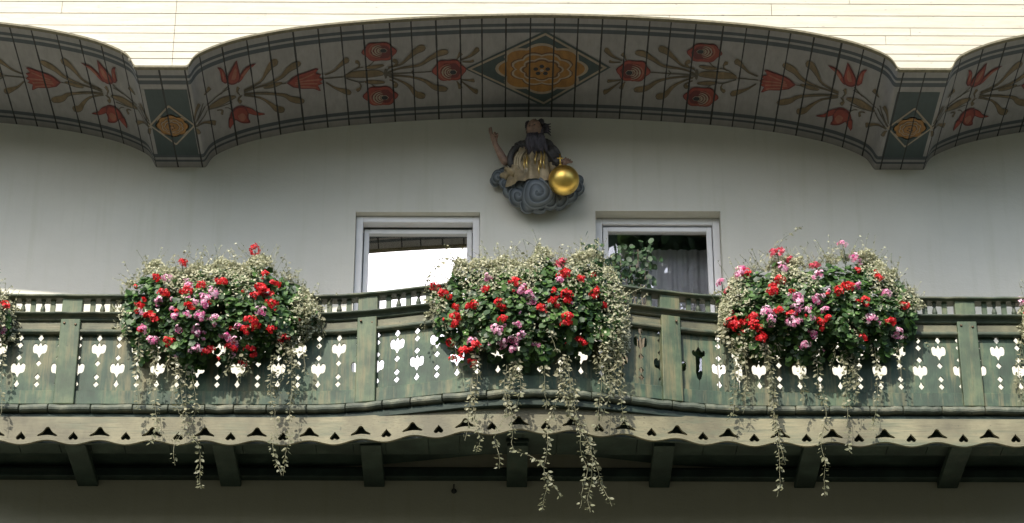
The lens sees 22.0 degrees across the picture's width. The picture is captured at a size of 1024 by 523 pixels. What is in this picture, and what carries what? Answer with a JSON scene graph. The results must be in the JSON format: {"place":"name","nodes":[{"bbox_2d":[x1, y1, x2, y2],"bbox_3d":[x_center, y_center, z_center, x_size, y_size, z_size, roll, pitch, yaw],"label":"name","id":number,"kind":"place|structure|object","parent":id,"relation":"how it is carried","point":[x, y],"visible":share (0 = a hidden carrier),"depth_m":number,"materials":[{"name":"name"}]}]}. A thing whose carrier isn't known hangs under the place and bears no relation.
{"place":"outdoors","nodes":[
{"label":"outdoors","id":0,"kind":"place"},
{"label":"ground","id":1,"kind":"structure","parent":0,"visible":0},
{"bbox_2d":[0,0,1023,522],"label":"house","id":2,"kind":"structure","parent":1,"relation":"on","point":[338,146],"depth_m":21.17,"materials":[{"name":"white paint"}]},
{"bbox_2d":[351,216,479,382],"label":"balcony door","id":3,"kind":"structure","parent":2,"relation":"in","point":[385,259],"depth_m":21.34,"materials":[{"name":"white paint"}]},
{"bbox_2d":[451,484,456,493],"bbox_3d":[-0.444,1.738,20.109,0.044,0.053,0.080,0,-29,0],"label":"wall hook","id":4,"kind":"object","parent":2,"relation":"attached to","point":[453,490],"depth_m":20.12,"materials":[{"name":"metal"}]},
{"bbox_2d":[0,278,1023,487],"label":"balcony","id":5,"kind":"structure","parent":2,"relation":"attached to","point":[60,424],"depth_m":19.57,"materials":[{"name":"green paint"}]},
{"bbox_2d":[0,301,12,333],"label":"pink geranium","id":6,"kind":"object","parent":5,"relation":"on","point":[4,330],"visible":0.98,"depth_m":19.60,"materials":[{"name":"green plant"}]},
{"bbox_2d":[0,269,21,415],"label":"trailing plant","id":7,"kind":"object","parent":5,"relation":"on","point":[11,338],"visible":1,"depth_m":19.66,"materials":[{"name":"green plant"}]},
{"bbox_2d":[177,310,251,324],"bbox_3d":[-2.213,0.449,19.649,0.694,0.127,0.115,0,-29,0],"label":"flower box","id":8,"kind":"object","parent":5,"relation":"attached to","point":[214,312],"visible":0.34,"depth_m":19.61,"materials":[{"name":"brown wood"}]},
{"bbox_2d":[121,243,317,381],"bbox_3d":[-2.194,0.347,19.648,1.489,1.095,0.539,0,-29,0],"label":"red geranium","id":9,"kind":"object","parent":8,"relation":"in","point":[279,305],"visible":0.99,"depth_m":19.50,"materials":[{"name":"green plant"}]},
{"bbox_2d":[120,265,316,372],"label":"pink geranium","id":10,"kind":"object","parent":5,"relation":"on","point":[196,348],"visible":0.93,"depth_m":19.49,"materials":[{"name":"green plant"}]},
{"bbox_2d":[110,241,336,487],"bbox_3d":[-2.180,0.749,19.439,1.728,2.023,0.514,0,-29,0],"label":"trailing plant","id":11,"kind":"object","parent":5,"relation":"hanging from","point":[309,302],"visible":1,"depth_m":19.64,"materials":[{"name":"green plant"}]},
{"bbox_2d":[491,310,542,329],"bbox_3d":[0.137,0.442,19.359,0.670,0.125,0.115,0,-29,0],"label":"flower box","id":12,"kind":"object","parent":5,"relation":"attached to","point":[536,324],"visible":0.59,"depth_m":19.32,"materials":[{"name":"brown wood"}]},
{"bbox_2d":[419,230,647,511],"bbox_3d":[0.163,0.810,19.176,1.714,2.316,0.637,0,-29,0],"label":"trailing plant","id":13,"kind":"object","parent":12,"relation":"in","point":[483,263],"visible":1,"depth_m":19.35,"materials":[{"name":"green plant"}]},
{"bbox_2d":[429,257,626,370],"bbox_3d":[0.115,0.391,19.434,1.470,0.934,0.635,0,-29,0],"label":"red geranium","id":14,"kind":"object","parent":5,"relation":"on","point":[568,338],"visible":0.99,"depth_m":19.27,"materials":[{"name":"green plant"}]},
{"bbox_2d":[433,257,626,373],"bbox_3d":[0.134,0.371,19.393,1.445,0.923,0.584,0,-29,0],"label":"pink geranium","id":15,"kind":"object","parent":5,"relation":"on","point":[587,349],"visible":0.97,"depth_m":19.26,"materials":[{"name":"green plant"}]},
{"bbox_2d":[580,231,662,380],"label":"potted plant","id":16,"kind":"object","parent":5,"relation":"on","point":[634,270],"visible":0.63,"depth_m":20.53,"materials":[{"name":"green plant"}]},
{"bbox_2d":[716,240,917,366],"bbox_3d":[2.292,0.293,19.708,1.525,1.028,0.523,0,-29,0],"label":"pink geranium","id":17,"kind":"object","parent":5,"relation":"on","point":[884,342],"visible":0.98,"depth_m":19.55,"materials":[{"name":"green plant"}]},
{"bbox_2d":[723,246,918,367],"bbox_3d":[2.316,0.334,19.738,1.484,0.930,0.635,0,-29,0],"label":"red geranium","id":18,"kind":"object","parent":5,"relation":"on","point":[851,344],"visible":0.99,"depth_m":19.56,"materials":[{"name":"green plant"}]},
{"bbox_2d":[787,311,868,332],"bbox_3d":[2.334,0.450,19.681,0.697,0.127,0.115,0,-29,0],"label":"flower box","id":19,"kind":"object","parent":5,"relation":"attached to","point":[853,327],"visible":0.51,"depth_m":19.64,"materials":[{"name":"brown wood"}]},
{"bbox_2d":[709,226,926,495],"bbox_3d":[2.286,0.701,19.481,1.698,2.265,0.521,0,-29,0],"label":"trailing plant","id":20,"kind":"object","parent":19,"relation":"in","point":[871,258],"visible":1,"depth_m":19.64,"materials":[{"name":"green plant"}]},
{"bbox_2d":[1013,280,1023,402],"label":"trailing plant","id":21,"kind":"object","parent":5,"relation":"on","point":[1021,308],"visible":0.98,"depth_m":19.70,"materials":[{"name":"green plant"}]},
{"bbox_2d":[1017,296,1023,313],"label":"pink geranium","id":22,"kind":"object","parent":5,"relation":"on","point":[1020,300],"visible":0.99,"depth_m":19.85,"materials":[{"name":"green plant"}]},
{"bbox_3d":[-4.482,0.448,19.634,0.642,0.127,0.115,0,-29,0],"label":"flower box","id":23,"kind":"object","parent":5,"relation":"attached to","visible":0},
{"bbox_2d":[0,300,13,346],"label":"red geranium","id":24,"kind":"object","parent":23,"relation":"in","point":[8,333],"visible":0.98,"depth_m":19.63,"materials":[{"name":"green plant"}]},
{"bbox_2d":[489,118,584,213],"bbox_3d":[0.186,-0.784,21.385,0.756,0.864,0.418,-6,-30,11],"label":"wall statue","id":25,"kind":"object","parent":2,"relation":"attached to","point":[538,175],"depth_m":21.24,"materials":[{"name":"paint"}]},
{"bbox_2d":[596,218,725,387],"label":"balcony door","id":26,"kind":"structure","parent":2,"relation":"in","point":[689,249],"depth_m":21.58,"materials":[{"name":"white paint"}]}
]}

